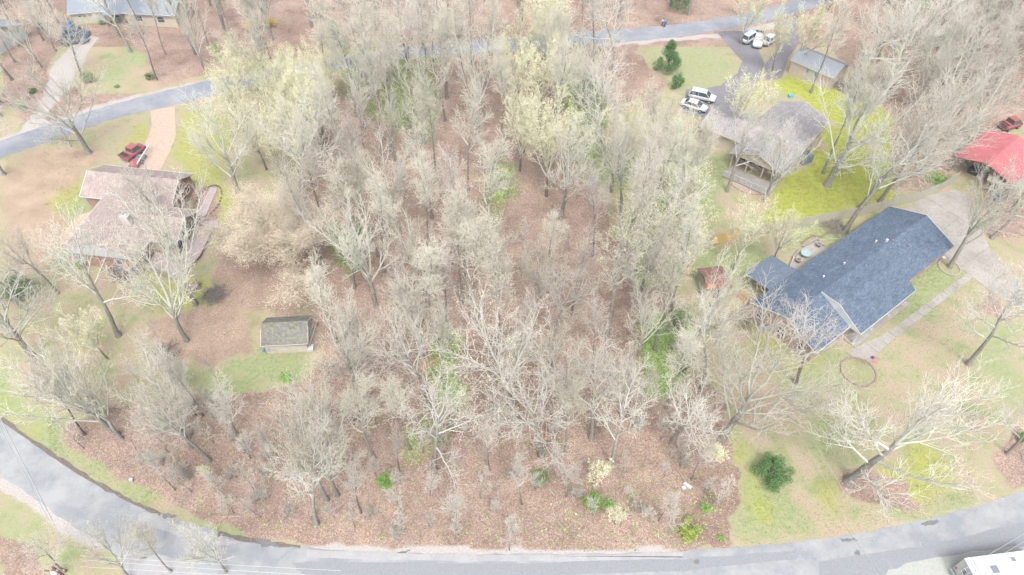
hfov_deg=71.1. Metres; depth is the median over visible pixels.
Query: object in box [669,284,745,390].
bare tree
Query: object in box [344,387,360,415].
sapling
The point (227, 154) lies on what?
bare tree
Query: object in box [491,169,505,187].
shrub
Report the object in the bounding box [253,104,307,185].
budding tree
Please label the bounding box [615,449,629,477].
sapling
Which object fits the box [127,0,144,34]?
bare tree
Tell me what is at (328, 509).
sapling
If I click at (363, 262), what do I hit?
bare tree
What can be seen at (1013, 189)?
bare tree
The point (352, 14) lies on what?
bare tree
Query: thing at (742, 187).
flower bed
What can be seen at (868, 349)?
walkway
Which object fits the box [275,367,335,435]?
bare tree
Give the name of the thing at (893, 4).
bare tree
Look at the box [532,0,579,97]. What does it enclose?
bare tree
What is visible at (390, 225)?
sapling
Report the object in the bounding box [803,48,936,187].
bare tree
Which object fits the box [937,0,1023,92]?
bare tree
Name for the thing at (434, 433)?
sapling
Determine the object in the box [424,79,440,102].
shrub
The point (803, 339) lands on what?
bare tree
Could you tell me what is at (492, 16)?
bare tree
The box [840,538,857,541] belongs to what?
damp patch
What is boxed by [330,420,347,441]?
sapling
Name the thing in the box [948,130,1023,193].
carport
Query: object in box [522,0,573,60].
budding tree
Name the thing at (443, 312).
bare tree
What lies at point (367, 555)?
road patch
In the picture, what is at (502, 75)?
bare tree
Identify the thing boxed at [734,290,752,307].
lumber stack
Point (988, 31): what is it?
bare tree
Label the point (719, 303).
bare tree
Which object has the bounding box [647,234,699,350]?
bare tree
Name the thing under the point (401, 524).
sapling
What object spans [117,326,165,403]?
bare tree
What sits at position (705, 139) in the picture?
bare tree
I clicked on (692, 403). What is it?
sapling
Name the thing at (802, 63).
outbuilding
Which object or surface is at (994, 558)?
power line
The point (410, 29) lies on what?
bare tree
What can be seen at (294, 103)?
budding tree
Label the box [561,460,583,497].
bare tree
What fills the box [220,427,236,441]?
brushwood
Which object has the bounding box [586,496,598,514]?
sapling
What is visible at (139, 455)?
brushwood
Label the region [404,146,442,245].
bare tree
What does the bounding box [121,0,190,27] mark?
house
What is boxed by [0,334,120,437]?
bare tree
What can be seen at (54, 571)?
utility pole
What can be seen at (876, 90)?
bare tree
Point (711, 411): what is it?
sapling
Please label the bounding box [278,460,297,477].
brushwood
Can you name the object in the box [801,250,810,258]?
patio table
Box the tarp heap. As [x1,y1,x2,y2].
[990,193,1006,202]
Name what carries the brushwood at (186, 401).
on the ground at (26, 202)
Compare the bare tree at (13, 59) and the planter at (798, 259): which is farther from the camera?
the bare tree at (13, 59)
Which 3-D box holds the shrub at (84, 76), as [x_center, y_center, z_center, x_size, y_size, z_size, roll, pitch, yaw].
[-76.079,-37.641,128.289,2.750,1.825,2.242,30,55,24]
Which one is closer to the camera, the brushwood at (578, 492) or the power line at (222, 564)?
the power line at (222, 564)
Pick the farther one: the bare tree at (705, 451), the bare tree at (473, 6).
the bare tree at (473, 6)
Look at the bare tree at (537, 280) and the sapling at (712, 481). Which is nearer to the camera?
the sapling at (712, 481)
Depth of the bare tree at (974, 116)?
103.57 m
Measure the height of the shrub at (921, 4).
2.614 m
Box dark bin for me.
[967,165,982,176]
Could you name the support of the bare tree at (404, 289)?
on the ground at (26, 202)
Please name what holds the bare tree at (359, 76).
on the ground at (26, 202)
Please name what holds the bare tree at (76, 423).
on the ground at (26, 202)
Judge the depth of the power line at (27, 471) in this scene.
70.18 m
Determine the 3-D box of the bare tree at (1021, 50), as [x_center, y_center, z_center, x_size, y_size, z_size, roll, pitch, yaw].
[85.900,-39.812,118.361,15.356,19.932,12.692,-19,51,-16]
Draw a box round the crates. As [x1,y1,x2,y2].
[307,344,313,351]
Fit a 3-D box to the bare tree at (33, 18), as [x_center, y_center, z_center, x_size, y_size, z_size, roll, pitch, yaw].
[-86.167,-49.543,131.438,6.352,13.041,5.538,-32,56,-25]
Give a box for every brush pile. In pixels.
[147,339,182,359]
[198,280,230,308]
[728,306,758,335]
[819,217,850,238]
[833,78,846,90]
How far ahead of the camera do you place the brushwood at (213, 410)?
81.86 m
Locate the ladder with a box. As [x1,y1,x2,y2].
[308,319,318,345]
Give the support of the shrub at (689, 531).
on the ground at (26, 202)
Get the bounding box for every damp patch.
[162,513,175,518]
[252,537,279,547]
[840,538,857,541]
[921,519,939,525]
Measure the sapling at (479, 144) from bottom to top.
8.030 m
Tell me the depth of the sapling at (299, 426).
77.39 m
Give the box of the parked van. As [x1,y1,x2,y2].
[740,29,755,44]
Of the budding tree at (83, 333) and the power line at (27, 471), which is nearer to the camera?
the power line at (27, 471)
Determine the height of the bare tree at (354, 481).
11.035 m
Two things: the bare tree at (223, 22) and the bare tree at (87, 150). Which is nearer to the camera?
the bare tree at (87, 150)
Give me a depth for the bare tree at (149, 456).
72.50 m
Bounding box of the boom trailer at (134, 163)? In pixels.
[128,144,149,167]
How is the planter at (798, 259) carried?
on the patio
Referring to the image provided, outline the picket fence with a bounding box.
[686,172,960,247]
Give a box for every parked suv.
[62,26,89,35]
[688,86,716,103]
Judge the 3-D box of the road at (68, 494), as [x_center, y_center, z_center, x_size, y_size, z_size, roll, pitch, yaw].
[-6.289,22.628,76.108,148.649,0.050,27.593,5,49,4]
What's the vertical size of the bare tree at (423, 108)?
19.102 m
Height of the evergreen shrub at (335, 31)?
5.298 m
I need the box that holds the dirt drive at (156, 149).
[126,106,175,169]
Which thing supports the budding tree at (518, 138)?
on the ground at (26, 202)
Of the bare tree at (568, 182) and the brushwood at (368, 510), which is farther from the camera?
the bare tree at (568, 182)
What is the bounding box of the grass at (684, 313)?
[42,125,978,546]
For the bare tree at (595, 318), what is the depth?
81.47 m
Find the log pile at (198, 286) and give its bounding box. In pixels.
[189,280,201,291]
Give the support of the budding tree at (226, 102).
on the ground at (26, 202)
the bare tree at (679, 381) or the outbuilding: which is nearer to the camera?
the bare tree at (679, 381)
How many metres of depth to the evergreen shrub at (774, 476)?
76.71 m
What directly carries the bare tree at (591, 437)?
on the ground at (26, 202)
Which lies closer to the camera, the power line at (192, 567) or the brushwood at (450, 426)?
the power line at (192, 567)
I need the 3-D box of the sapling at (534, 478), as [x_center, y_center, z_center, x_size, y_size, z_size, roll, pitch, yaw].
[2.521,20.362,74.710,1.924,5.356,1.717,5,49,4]
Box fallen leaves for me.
[39,46,1023,551]
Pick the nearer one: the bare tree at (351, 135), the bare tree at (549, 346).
the bare tree at (549, 346)
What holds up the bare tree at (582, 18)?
on the ground at (26, 202)
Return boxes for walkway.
[847,273,971,358]
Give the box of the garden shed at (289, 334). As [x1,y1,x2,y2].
[260,315,312,353]
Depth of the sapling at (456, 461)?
75.76 m
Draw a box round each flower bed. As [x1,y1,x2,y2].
[100,267,144,282]
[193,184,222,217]
[731,174,761,194]
[840,357,877,386]
[938,258,961,275]
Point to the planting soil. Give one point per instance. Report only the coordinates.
(119, 274)
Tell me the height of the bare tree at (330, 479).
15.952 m
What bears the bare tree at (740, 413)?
on the ground at (26, 202)
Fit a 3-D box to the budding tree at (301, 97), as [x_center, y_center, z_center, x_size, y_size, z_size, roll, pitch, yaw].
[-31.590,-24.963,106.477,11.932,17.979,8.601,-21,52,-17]
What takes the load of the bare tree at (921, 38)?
on the ground at (26, 202)
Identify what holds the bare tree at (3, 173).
on the ground at (26, 202)
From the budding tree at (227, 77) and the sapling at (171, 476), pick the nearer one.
the sapling at (171, 476)
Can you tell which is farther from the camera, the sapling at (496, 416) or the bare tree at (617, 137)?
the bare tree at (617, 137)
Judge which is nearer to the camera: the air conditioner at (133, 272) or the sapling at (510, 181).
the air conditioner at (133, 272)
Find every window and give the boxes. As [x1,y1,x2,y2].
[134,15,143,21]
[156,16,165,22]
[176,237,183,250]
[181,223,190,238]
[184,184,190,194]
[187,214,197,230]
[777,326,785,336]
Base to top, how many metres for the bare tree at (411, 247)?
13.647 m
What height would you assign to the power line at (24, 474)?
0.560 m
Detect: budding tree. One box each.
[26,303,109,360]
[198,72,249,138]
[202,44,247,113]
[206,29,263,98]
[220,101,268,169]
[235,38,269,93]
[238,70,289,134]
[241,56,290,123]
[245,50,290,100]
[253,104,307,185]
[255,39,296,90]
[257,63,338,159]
[259,79,302,163]
[272,44,311,124]
[273,84,315,131]
[279,63,333,138]
[294,23,343,97]
[294,47,340,96]
[482,29,529,113]
[490,0,547,91]
[500,93,550,171]
[501,69,542,152]
[513,28,584,124]
[515,81,572,196]
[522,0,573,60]
[524,0,573,72]
[546,100,605,164]
[606,91,672,171]
[646,190,717,280]
[663,161,720,238]
[724,66,781,117]
[725,190,778,269]
[733,0,771,44]
[748,0,806,73]
[766,201,818,256]
[795,0,839,53]
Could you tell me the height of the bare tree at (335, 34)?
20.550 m
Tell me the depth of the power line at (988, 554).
65.38 m
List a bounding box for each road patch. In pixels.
[137,512,238,545]
[293,550,799,574]
[306,550,682,561]
[818,522,1023,574]
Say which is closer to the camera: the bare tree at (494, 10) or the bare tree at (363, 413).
the bare tree at (363, 413)
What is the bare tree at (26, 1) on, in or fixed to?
on the ground at (26, 202)
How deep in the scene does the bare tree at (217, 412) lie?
75.55 m
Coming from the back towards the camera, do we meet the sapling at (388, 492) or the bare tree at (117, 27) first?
the bare tree at (117, 27)
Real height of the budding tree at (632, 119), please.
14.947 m
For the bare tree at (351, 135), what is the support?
on the ground at (26, 202)
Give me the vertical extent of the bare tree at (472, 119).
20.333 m
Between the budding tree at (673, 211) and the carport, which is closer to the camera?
the budding tree at (673, 211)
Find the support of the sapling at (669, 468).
on the ground at (26, 202)
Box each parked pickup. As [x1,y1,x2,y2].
[58,32,88,45]
[752,29,764,47]
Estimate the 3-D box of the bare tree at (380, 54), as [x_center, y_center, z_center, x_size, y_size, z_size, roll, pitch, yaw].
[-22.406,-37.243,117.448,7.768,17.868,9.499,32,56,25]
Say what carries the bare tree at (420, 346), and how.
on the ground at (26, 202)
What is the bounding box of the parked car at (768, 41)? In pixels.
[763,33,775,45]
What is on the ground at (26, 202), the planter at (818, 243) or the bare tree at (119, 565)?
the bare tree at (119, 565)
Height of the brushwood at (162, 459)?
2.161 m
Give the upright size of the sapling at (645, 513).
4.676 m
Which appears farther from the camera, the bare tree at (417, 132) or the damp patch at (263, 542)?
the bare tree at (417, 132)
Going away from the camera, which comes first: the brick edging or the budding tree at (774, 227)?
the budding tree at (774, 227)
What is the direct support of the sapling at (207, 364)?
on the ground at (26, 202)
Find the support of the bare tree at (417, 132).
on the ground at (26, 202)
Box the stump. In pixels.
[684,263,692,274]
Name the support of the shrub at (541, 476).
on the ground at (26, 202)
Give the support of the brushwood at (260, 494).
on the ground at (26, 202)
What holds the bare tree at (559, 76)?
on the ground at (26, 202)
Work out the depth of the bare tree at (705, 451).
72.83 m
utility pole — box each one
[43,566,65,574]
[52,113,71,147]
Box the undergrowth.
[69,46,983,551]
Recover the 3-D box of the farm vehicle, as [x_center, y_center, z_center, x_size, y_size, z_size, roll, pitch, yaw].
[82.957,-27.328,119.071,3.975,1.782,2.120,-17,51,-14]
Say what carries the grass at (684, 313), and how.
on the ground at (26, 202)
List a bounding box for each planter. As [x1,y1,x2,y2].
[796,257,801,262]
[816,241,822,246]
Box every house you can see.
[0,18,27,54]
[59,165,218,278]
[67,0,126,26]
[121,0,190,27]
[700,101,827,194]
[742,206,953,361]
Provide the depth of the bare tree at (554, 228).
89.99 m
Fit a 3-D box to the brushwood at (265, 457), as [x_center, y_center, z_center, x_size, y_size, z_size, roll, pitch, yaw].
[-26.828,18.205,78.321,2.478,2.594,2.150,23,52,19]
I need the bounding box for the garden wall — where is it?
[790,237,824,266]
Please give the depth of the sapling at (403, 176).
105.09 m
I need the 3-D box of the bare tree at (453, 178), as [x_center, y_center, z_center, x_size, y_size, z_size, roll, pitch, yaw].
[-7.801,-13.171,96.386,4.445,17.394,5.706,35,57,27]
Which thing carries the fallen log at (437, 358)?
on the ground at (26, 202)
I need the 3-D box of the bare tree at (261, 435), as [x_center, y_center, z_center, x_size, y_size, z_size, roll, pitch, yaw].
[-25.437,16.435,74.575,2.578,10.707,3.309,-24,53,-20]
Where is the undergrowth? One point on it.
(661, 362)
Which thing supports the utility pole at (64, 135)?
on the ground at (26, 202)
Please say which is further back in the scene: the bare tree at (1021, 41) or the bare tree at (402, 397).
the bare tree at (1021, 41)
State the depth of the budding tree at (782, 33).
124.37 m
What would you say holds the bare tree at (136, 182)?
on the ground at (26, 202)
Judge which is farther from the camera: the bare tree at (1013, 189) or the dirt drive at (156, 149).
the dirt drive at (156, 149)
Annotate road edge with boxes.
[0,417,160,515]
[218,531,299,547]
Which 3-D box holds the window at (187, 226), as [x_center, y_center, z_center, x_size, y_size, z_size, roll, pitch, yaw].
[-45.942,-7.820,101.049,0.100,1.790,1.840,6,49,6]
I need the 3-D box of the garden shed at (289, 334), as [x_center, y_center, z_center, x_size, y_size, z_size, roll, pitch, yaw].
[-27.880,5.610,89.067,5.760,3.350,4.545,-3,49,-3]
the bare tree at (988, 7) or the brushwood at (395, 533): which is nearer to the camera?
the brushwood at (395, 533)
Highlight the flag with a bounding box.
[862,356,878,369]
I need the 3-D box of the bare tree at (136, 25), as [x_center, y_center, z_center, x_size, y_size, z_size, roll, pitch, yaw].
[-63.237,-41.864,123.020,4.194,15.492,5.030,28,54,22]
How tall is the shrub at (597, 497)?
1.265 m
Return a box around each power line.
[0,418,51,518]
[0,428,48,519]
[52,520,78,572]
[80,555,340,570]
[80,566,223,574]
[89,560,303,574]
[795,425,877,573]
[808,432,895,573]
[955,534,1022,574]
[966,542,1022,574]
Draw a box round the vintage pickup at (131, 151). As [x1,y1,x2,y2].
[118,143,145,161]
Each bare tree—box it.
[0,5,42,67]
[0,31,13,80]
[0,36,15,62]
[0,53,113,155]
[0,104,22,175]
[0,224,59,294]
[0,244,34,308]
[0,265,66,360]
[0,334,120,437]
[6,517,78,574]
[7,0,44,40]
[9,319,83,399]
[13,0,58,51]
[17,357,85,435]
[22,195,157,337]
[26,339,124,440]
[42,8,90,75]
[70,509,139,574]
[78,0,132,52]
[92,213,202,343]
[101,339,193,449]
[105,1,120,36]
[105,162,218,306]
[110,155,164,212]
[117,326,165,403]
[120,5,157,79]
[120,376,212,476]
[126,518,172,572]
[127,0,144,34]
[136,442,175,490]
[140,0,165,55]
[147,348,203,416]
[159,0,196,54]
[166,519,234,573]
[167,350,196,415]
[169,0,211,73]
[176,83,266,193]
[179,0,208,46]
[208,365,248,453]
[209,406,244,441]
[210,0,237,52]
[210,1,270,89]
[215,0,224,33]
[219,3,228,39]
[232,0,270,59]
[238,0,262,55]
[250,422,284,466]
[255,0,280,40]
[255,83,343,215]
[257,373,361,503]
[258,403,350,526]
[268,156,326,275]
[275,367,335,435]
[283,106,326,230]
[285,392,367,497]
[294,186,400,308]
[301,247,338,343]
[302,0,336,94]
[304,0,312,27]
[304,60,346,185]
[305,282,384,390]
[316,145,372,253]
[317,8,363,117]
[320,319,409,432]
[325,0,375,78]
[325,207,380,288]
[327,103,365,209]
[331,296,398,364]
[334,39,387,131]
[335,370,386,458]
[339,139,379,257]
[342,6,398,100]
[343,65,373,169]
[343,453,369,513]
[345,0,379,96]
[345,126,417,234]
[350,21,392,140]
[354,387,380,424]
[360,0,384,62]
[362,163,405,273]
[362,294,441,404]
[367,0,441,84]
[367,71,412,164]
[370,247,444,336]
[374,10,411,128]
[376,373,417,450]
[383,0,414,70]
[385,267,436,356]
[386,421,405,472]
[390,37,454,146]
[391,0,427,105]
[391,202,438,288]
[396,352,508,496]
[397,108,433,219]
[401,275,550,445]
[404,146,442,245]
[409,236,453,342]
[410,77,445,181]
[412,0,442,61]
[413,0,430,47]
[414,0,486,99]
[415,1,437,90]
[419,1,455,121]
[421,236,463,322]
[425,294,464,385]
[434,0,473,104]
[434,141,468,224]
[434,397,454,442]
[436,183,482,304]
[436,491,468,530]
[439,174,479,300]
[448,20,509,130]
[449,74,494,192]
[449,203,501,324]
[454,0,478,64]
[465,343,580,474]
[468,126,516,247]
[473,0,507,87]
[473,229,519,347]
[475,207,519,275]
[475,418,499,470]
[485,0,502,55]
[485,38,515,138]
[497,326,543,406]
[507,0,528,56]
[508,287,543,372]
[510,452,530,504]
[516,222,572,315]
[518,309,573,378]
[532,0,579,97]
[533,336,594,419]
[535,324,637,440]
[538,257,611,340]
[539,205,570,270]
[542,112,606,219]
[543,0,577,107]
[543,27,585,146]
[546,372,591,452]
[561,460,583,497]
[563,31,646,141]
[567,22,614,118]
[568,59,625,157]
[569,220,600,315]
[573,0,641,72]
[573,154,612,256]
[576,92,644,192]
[580,0,583,48]
[581,0,601,61]
[581,286,611,365]
[584,349,663,470]
[586,341,657,417]
[591,188,659,341]
[593,115,659,215]
[613,229,679,325]
[618,0,622,19]
[621,156,651,251]
[624,156,664,274]
[624,280,690,360]
[626,118,672,257]
[631,106,666,172]
[633,367,662,430]
[635,240,664,307]
[638,202,685,296]
[640,73,667,170]
[644,154,718,257]
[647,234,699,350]
[649,91,718,192]
[650,106,696,220]
[656,93,685,193]
[658,490,681,521]
[662,323,707,409]
[662,368,743,467]
[669,190,709,310]
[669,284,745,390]
[671,373,691,418]
[674,243,760,359]
[677,104,723,192]
[687,0,691,15]
[690,429,718,480]
[700,266,877,450]
[723,92,779,192]
[761,115,827,201]
[764,288,858,384]
[799,356,1020,527]
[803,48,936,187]
[809,0,857,93]
[821,39,878,174]
[837,46,913,171]
[841,102,967,233]
[842,0,935,93]
[855,0,982,94]
[857,73,992,207]
[877,0,904,60]
[877,97,969,207]
[883,0,979,75]
[898,52,1019,171]
[911,0,998,104]
[921,8,1023,129]
[936,0,993,50]
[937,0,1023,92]
[938,0,1023,59]
[946,152,1023,268]
[950,253,1023,366]
[956,8,1023,116]
[956,45,1023,150]
[965,0,1023,47]
[975,0,1023,81]
[986,3,1023,95]
[989,156,1023,239]
[994,163,1023,211]
[995,394,1023,455]
[1005,57,1023,75]
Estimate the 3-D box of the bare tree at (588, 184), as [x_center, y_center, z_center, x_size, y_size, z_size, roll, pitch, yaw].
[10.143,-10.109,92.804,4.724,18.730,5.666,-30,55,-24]
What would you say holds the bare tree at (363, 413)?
on the ground at (26, 202)
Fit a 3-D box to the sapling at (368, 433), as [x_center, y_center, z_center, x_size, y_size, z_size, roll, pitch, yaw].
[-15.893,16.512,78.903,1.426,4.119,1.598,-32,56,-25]
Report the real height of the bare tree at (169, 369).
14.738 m
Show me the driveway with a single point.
(937, 205)
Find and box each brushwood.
[87,395,115,418]
[125,444,148,465]
[156,450,172,466]
[166,459,188,477]
[178,384,200,409]
[178,465,194,479]
[179,422,192,437]
[198,396,226,420]
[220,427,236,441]
[221,458,238,482]
[244,475,270,504]
[249,458,275,479]
[254,443,275,461]
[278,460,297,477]
[279,496,298,521]
[363,496,380,521]
[387,518,405,543]
[442,414,457,429]
[506,457,523,477]
[545,417,564,431]
[570,486,584,499]
[629,413,646,432]
[630,494,647,515]
[659,408,690,430]
[672,447,692,466]
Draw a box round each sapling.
[51,414,83,448]
[128,377,149,390]
[142,451,163,471]
[146,429,168,452]
[159,465,191,492]
[181,398,195,417]
[187,387,196,402]
[190,419,213,443]
[195,386,218,424]
[196,464,212,475]
[197,468,226,498]
[198,354,217,376]
[202,385,227,402]
[214,492,239,513]
[232,459,259,494]
[234,429,254,458]
[234,435,251,455]
[239,498,264,517]
[274,411,291,435]
[290,409,310,448]
[310,128,322,167]
[322,501,334,517]
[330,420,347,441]
[332,129,350,172]
[337,399,356,420]
[342,501,360,526]
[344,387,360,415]
[360,429,375,443]
[365,457,380,476]
[382,485,403,508]
[384,209,393,239]
[387,468,409,485]
[394,503,406,534]
[395,152,408,198]
[416,421,435,452]
[417,506,436,526]
[423,469,440,495]
[430,424,446,452]
[435,167,452,189]
[446,449,463,478]
[449,514,462,543]
[455,393,470,432]
[468,465,493,498]
[470,123,486,164]
[480,447,493,464]
[487,402,507,438]
[490,499,502,515]
[499,523,521,550]
[503,167,516,198]
[504,513,521,531]
[517,217,529,246]
[517,239,533,275]
[517,444,528,463]
[528,472,545,489]
[548,363,567,392]
[549,421,563,433]
[555,457,573,488]
[564,225,572,250]
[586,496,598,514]
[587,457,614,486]
[603,505,628,523]
[606,422,615,438]
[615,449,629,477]
[624,484,633,498]
[632,298,656,329]
[641,504,659,521]
[656,411,671,439]
[661,459,670,475]
[663,493,689,534]
[670,426,694,457]
[682,395,699,418]
[700,396,721,428]
[702,474,718,492]
[707,442,730,463]
[711,474,736,504]
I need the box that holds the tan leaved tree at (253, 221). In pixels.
[192,171,344,311]
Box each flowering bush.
[242,18,255,28]
[262,17,277,26]
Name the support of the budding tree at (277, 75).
on the ground at (26, 202)
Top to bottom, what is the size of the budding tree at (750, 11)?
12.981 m
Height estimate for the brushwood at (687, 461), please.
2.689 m
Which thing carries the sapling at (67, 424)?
on the ground at (26, 202)
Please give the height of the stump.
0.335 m
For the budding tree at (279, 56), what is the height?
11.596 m
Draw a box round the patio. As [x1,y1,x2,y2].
[792,241,826,269]
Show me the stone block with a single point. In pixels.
(687, 485)
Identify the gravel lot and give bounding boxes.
[886,546,1023,574]
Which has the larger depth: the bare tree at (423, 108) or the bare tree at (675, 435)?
the bare tree at (423, 108)
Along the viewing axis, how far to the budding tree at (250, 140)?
106.65 m
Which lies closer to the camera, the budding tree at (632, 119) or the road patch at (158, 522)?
the road patch at (158, 522)
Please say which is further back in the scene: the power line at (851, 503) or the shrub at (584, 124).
the shrub at (584, 124)
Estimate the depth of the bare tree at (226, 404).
72.61 m
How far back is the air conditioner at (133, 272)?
97.21 m
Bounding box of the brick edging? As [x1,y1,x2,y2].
[800,226,838,243]
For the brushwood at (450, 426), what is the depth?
81.32 m
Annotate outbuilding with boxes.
[788,47,850,89]
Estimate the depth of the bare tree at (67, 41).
122.91 m
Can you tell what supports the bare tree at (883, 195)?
on the ground at (26, 202)
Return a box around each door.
[75,13,101,25]
[807,71,813,82]
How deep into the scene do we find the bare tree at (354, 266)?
89.83 m
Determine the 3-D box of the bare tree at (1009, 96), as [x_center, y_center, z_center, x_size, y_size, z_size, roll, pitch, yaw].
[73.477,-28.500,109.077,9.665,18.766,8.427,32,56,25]
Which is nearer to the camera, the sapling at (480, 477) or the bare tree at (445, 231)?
the sapling at (480, 477)
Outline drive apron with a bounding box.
[112,545,208,574]
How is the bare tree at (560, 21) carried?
on the ground at (26, 202)
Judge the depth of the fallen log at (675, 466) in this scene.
78.47 m
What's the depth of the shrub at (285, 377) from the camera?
86.03 m
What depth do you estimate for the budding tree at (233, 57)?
119.16 m
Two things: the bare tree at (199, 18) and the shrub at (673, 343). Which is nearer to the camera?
the shrub at (673, 343)
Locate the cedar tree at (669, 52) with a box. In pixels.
[652,39,681,71]
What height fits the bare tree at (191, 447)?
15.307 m
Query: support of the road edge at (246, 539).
on the ground at (26, 202)
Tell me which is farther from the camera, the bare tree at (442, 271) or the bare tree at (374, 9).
the bare tree at (374, 9)
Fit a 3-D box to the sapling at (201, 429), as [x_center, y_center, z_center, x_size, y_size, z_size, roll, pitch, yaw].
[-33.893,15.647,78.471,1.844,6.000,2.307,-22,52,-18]
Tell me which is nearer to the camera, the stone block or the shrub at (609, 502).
the shrub at (609, 502)
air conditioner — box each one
[114,265,122,273]
[129,268,138,276]
[758,322,768,332]
[798,148,814,166]
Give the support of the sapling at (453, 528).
on the ground at (26, 202)
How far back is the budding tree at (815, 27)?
124.98 m
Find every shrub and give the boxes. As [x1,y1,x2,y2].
[0,271,34,300]
[28,88,36,93]
[71,262,83,270]
[78,71,92,82]
[144,71,154,80]
[208,43,218,52]
[279,369,296,385]
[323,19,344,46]
[346,219,362,236]
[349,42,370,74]
[374,472,393,489]
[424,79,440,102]
[445,384,456,395]
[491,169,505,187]
[530,468,551,488]
[572,122,588,143]
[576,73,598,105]
[580,489,608,511]
[605,498,614,507]
[662,308,687,332]
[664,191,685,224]
[664,333,681,355]
[669,0,689,11]
[672,72,684,88]
[673,358,687,372]
[678,516,702,541]
[699,502,712,514]
[716,534,725,541]
[749,451,795,493]
[914,0,928,9]
[922,171,947,185]
[1016,431,1023,442]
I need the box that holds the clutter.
[982,169,1023,192]
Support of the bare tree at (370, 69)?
on the ground at (26, 202)
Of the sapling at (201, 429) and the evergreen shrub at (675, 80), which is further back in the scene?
the evergreen shrub at (675, 80)
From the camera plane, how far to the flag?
85.61 m
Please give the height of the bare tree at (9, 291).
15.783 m
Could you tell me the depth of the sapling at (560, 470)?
74.36 m
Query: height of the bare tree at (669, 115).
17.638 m
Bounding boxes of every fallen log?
[419,355,440,369]
[545,412,547,439]
[663,450,686,481]
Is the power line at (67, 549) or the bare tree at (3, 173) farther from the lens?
the bare tree at (3, 173)
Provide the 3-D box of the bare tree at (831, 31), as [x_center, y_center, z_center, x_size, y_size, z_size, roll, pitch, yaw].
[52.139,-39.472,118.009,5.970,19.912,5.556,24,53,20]
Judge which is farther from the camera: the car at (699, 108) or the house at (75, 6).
the house at (75, 6)
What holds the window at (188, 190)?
in the brick house at (94, 188)
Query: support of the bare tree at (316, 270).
on the ground at (26, 202)
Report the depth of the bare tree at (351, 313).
80.41 m
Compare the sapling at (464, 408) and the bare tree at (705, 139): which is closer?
the sapling at (464, 408)
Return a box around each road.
[0,0,830,157]
[0,422,1023,574]
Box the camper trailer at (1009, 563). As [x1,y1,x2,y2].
[950,550,1023,574]
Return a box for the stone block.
[683,482,692,488]
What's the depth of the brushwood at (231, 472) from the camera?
76.88 m
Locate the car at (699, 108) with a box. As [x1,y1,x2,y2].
[680,97,708,113]
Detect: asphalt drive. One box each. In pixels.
[682,30,763,117]
[764,17,798,79]
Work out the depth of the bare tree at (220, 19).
137.84 m
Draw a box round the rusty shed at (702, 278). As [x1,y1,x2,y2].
[696,266,731,297]
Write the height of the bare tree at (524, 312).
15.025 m
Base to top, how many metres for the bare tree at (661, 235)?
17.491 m
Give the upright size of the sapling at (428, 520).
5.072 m
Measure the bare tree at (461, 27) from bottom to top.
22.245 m
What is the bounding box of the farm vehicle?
[998,115,1022,131]
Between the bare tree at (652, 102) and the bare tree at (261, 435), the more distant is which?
the bare tree at (652, 102)
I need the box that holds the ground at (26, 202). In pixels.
[0,0,1023,574]
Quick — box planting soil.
[107,268,140,282]
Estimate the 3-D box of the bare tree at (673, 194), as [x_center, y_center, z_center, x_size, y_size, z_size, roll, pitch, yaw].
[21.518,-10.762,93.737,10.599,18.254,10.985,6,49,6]
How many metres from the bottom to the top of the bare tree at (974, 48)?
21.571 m
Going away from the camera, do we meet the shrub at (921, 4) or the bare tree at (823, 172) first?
the bare tree at (823, 172)
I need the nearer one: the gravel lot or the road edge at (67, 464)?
the gravel lot
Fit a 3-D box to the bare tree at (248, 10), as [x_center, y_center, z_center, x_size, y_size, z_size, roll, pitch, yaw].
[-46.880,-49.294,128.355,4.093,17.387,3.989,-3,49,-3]
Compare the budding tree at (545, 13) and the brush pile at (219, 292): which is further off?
the budding tree at (545, 13)
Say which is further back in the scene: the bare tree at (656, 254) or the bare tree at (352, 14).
the bare tree at (352, 14)
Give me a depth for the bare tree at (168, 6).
127.88 m
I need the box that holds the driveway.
[905,190,1023,311]
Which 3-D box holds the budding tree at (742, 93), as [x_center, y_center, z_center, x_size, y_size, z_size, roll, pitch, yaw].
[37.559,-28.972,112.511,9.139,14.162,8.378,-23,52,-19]
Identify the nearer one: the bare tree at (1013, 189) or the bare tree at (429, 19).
the bare tree at (1013, 189)
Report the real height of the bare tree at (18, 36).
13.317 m
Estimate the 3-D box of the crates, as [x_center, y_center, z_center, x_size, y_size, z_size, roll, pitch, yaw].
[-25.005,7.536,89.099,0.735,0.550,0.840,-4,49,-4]
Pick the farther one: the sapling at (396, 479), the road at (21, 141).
the road at (21, 141)
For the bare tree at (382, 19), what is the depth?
119.78 m
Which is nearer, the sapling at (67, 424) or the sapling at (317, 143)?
the sapling at (67, 424)
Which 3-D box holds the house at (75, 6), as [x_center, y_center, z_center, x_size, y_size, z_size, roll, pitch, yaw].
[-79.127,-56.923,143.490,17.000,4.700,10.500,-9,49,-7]
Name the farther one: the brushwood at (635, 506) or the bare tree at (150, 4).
the bare tree at (150, 4)
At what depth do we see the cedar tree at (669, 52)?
128.25 m

